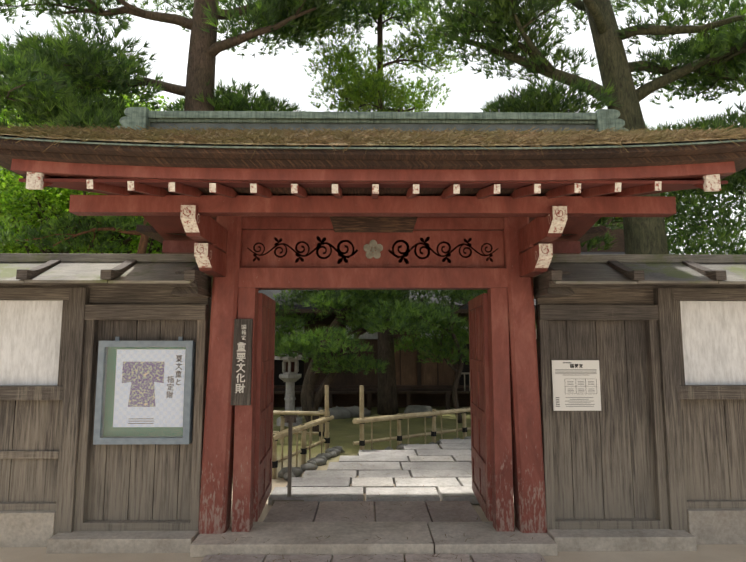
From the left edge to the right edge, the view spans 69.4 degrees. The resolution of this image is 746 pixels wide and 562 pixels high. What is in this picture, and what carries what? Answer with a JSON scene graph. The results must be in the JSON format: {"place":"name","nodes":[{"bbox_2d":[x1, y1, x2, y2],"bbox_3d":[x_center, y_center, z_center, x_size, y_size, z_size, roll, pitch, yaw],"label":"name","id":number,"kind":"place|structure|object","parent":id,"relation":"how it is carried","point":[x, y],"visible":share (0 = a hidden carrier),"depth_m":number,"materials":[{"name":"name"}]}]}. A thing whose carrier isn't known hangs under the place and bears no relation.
{"place":"outdoors","nodes":[
{"label":"outdoors","id":0,"kind":"place"},
{"bbox_2d":[0,407,745,561],"bbox_3d":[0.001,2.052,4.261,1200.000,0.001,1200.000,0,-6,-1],"label":"ground sheet","id":1,"kind":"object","parent":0,"point":[341,429],"depth_m":4.18,"materials":[{"name":"moss"},{"name":"stone"}]},
{"bbox_2d":[0,88,164,253],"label":"tree","id":2,"kind":"object","parent":1,"relation":"on","point":[18,200],"visible":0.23,"depth_m":13.18,"materials":[{"name":"green plant"}]},
{"bbox_2d":[0,44,172,252],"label":"tree","id":3,"kind":"object","parent":1,"relation":"on","point":[2,115],"depth_m":17.66,"materials":[{"name":"green plant"}]},
{"bbox_2d":[0,253,212,553],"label":"board wall","id":4,"kind":"structure","parent":1,"relation":"on","point":[67,485],"depth_m":4.30,"materials":[{"name":"brown wood"}]},
{"bbox_2d":[93,337,194,444],"bbox_3d":[-1.832,0.873,4.335,0.753,0.846,0.073,0,-6,-1],"label":"poster case","id":5,"kind":"object","parent":4,"relation":"attached to","point":[144,392],"visible":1,"depth_m":4.33,"materials":[{"name":"grey"}]},
{"bbox_2d":[0,77,268,253],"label":"tree","id":6,"kind":"object","parent":1,"relation":"on","point":[118,224],"visible":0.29,"depth_m":11.19,"materials":[{"name":"plant"}]},
{"bbox_2d":[0,0,396,369],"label":"pine tree","id":7,"kind":"object","parent":1,"relation":"on","point":[32,60],"visible":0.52,"depth_m":10.89,"materials":[{"name":"green plant"}]},
{"bbox_2d":[272,415,303,504],"bbox_3d":[-0.808,1.737,5.244,0.300,0.845,0.220,0,-6,-1],"label":"notice stand","id":8,"kind":"object","parent":1,"relation":"on","point":[290,419],"visible":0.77,"depth_m":5.23,"materials":[{"name":"brown metal"}]},
{"bbox_2d":[274,348,308,426],"bbox_3d":[-1.581,1.939,10.295,0.743,1.570,0.674,0,-6,-1],"label":"stone lantern","id":9,"kind":"object","parent":1,"relation":"on","point":[290,376],"visible":0.71,"depth_m":10.19,"materials":[{"name":"grey stone"}]},
{"bbox_2d":[258,289,325,355],"bbox_3d":[-2.241,0.553,12.189,4.123,4.785,3.652,0,-6,-1],"label":"tree","id":10,"kind":"object","parent":1,"relation":"on","point":[301,321],"depth_m":11.77,"materials":[{"name":"green plant"}]},
{"bbox_2d":[273,410,329,444],"bbox_3d":[-2.016,2.248,8.396,2.708,0.535,0.138,-1,-6,6],"label":"bamboo fence","id":11,"kind":"object","parent":1,"relation":"on","point":[320,413],"visible":0.15,"depth_m":8.28,"materials":[{"name":"beige wood"}]},
{"bbox_2d":[272,385,333,478],"bbox_3d":[-0.898,1.888,6.987,0.138,0.935,1.821,-2,-7,18],"label":"bamboo fence","id":12,"kind":"object","parent":1,"relation":"on","point":[304,427],"visible":0.92,"depth_m":6.93,"materials":[{"name":"beige wood"}]},
{"bbox_2d":[270,290,462,431],"bbox_3d":[-0.346,0.898,9.437,3.837,3.566,3.192,0,-6,-1],"label":"pine tree","id":13,"kind":"object","parent":1,"relation":"on","point":[397,315],"visible":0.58,"depth_m":8.98,"materials":[{"name":"green plant"}]},
{"bbox_2d":[278,405,470,480],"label":"garden rocks","id":14,"kind":"object","parent":1,"relation":"on","point":[336,412],"visible":0.42,"depth_m":7.75,"materials":[{"name":"stone"}]},
{"bbox_2d":[303,0,462,414],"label":"tree","id":15,"kind":"object","parent":1,"relation":"on","point":[360,91],"visible":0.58,"depth_m":12.29,"materials":[{"name":"green plant"}]},
{"bbox_2d":[118,218,669,409],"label":"villa building","id":16,"kind":"structure","parent":1,"relation":"on","point":[426,384],"depth_m":13.28,"materials":[{"name":"brown wood"}]},
{"bbox_2d":[352,385,470,449],"bbox_3d":[1.197,2.049,8.476,3.530,0.947,0.138,4,-8,-35],"label":"bamboo fence","id":17,"kind":"object","parent":1,"relation":"on","point":[362,421],"visible":0.65,"depth_m":7.92,"materials":[{"name":"beige wood"}]},
{"bbox_2d":[389,293,482,352],"bbox_3d":[1.633,0.612,11.846,2.552,4.585,3.104,6,-9,-43],"label":"tree","id":18,"kind":"object","parent":1,"relation":"on","point":[403,341],"visible":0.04,"depth_m":11.54,"materials":[{"name":"green plant"}]},
{"bbox_2d":[374,290,536,422],"bbox_3d":[1.650,0.874,10.604,3.265,3.778,2.296,0,-6,-1],"label":"tree","id":19,"kind":"object","parent":1,"relation":"on","point":[460,296],"visible":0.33,"depth_m":10.47,"materials":[{"name":"green plant"}]},
{"bbox_2d":[386,0,745,254],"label":"tree","id":20,"kind":"object","parent":1,"relation":"on","point":[719,60],"visible":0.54,"depth_m":10.85,"materials":[{"name":"green plant"}]},
{"bbox_2d":[533,254,745,551],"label":"board wall","id":21,"kind":"structure","parent":1,"relation":"on","point":[650,455],"depth_m":4.36,"materials":[{"name":"brown wood"}]},
{"bbox_2d":[551,360,600,410],"bbox_3d":[1.661,0.853,4.403,0.389,0.405,0.014,0,-6,-1],"label":"notice board","id":22,"kind":"object","parent":21,"relation":"attached to","point":[575,385],"visible":1,"depth_m":4.40,"materials":[{"name":"white paper"}]},
{"bbox_2d":[614,117,745,254],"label":"bush","id":23,"kind":"object","parent":1,"relation":"on","point":[668,228],"depth_m":21.08,"materials":[{"name":"green plant"}]},
{"bbox_2d":[0,0,745,254],"label":"sky","id":24,"kind":"structure","parent":0,"point":[283,74],"materials":[{"name":"white"}]},
{"bbox_2d":[190,434,557,561],"bbox_3d":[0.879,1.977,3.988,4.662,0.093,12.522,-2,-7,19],"label":"stone path","id":25,"kind":"structure","parent":0,"point":[290,530],"depth_m":4.53,"materials":[{"name":"grey stone"}]},
{"bbox_2d":[253,293,492,521],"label":"gate doors","id":26,"kind":"structure","parent":25,"relation":"on","point":[480,405],"depth_m":4.76,"materials":[{"name":"red paint"}]},
{"bbox_2d":[0,107,745,534],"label":"red gate","id":27,"kind":"structure","parent":25,"relation":"on","point":[500,225],"depth_m":4.17,"materials":[{"name":"paint"}]},
{"bbox_2d":[231,319,252,404],"bbox_3d":[-1.053,0.648,4.325,0.155,0.685,0.027,0,-6,-1],"label":"heritage plaque","id":28,"kind":"object","parent":27,"relation":"attached to","point":[241,376],"visible":1,"depth_m":4.31,"materials":[{"name":"brown wood"}]},
{"bbox_2d":[0,123,745,160],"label":"thatched roof","id":29,"kind":"structure","parent":27,"relation":"on","point":[276,136],"depth_m":3.10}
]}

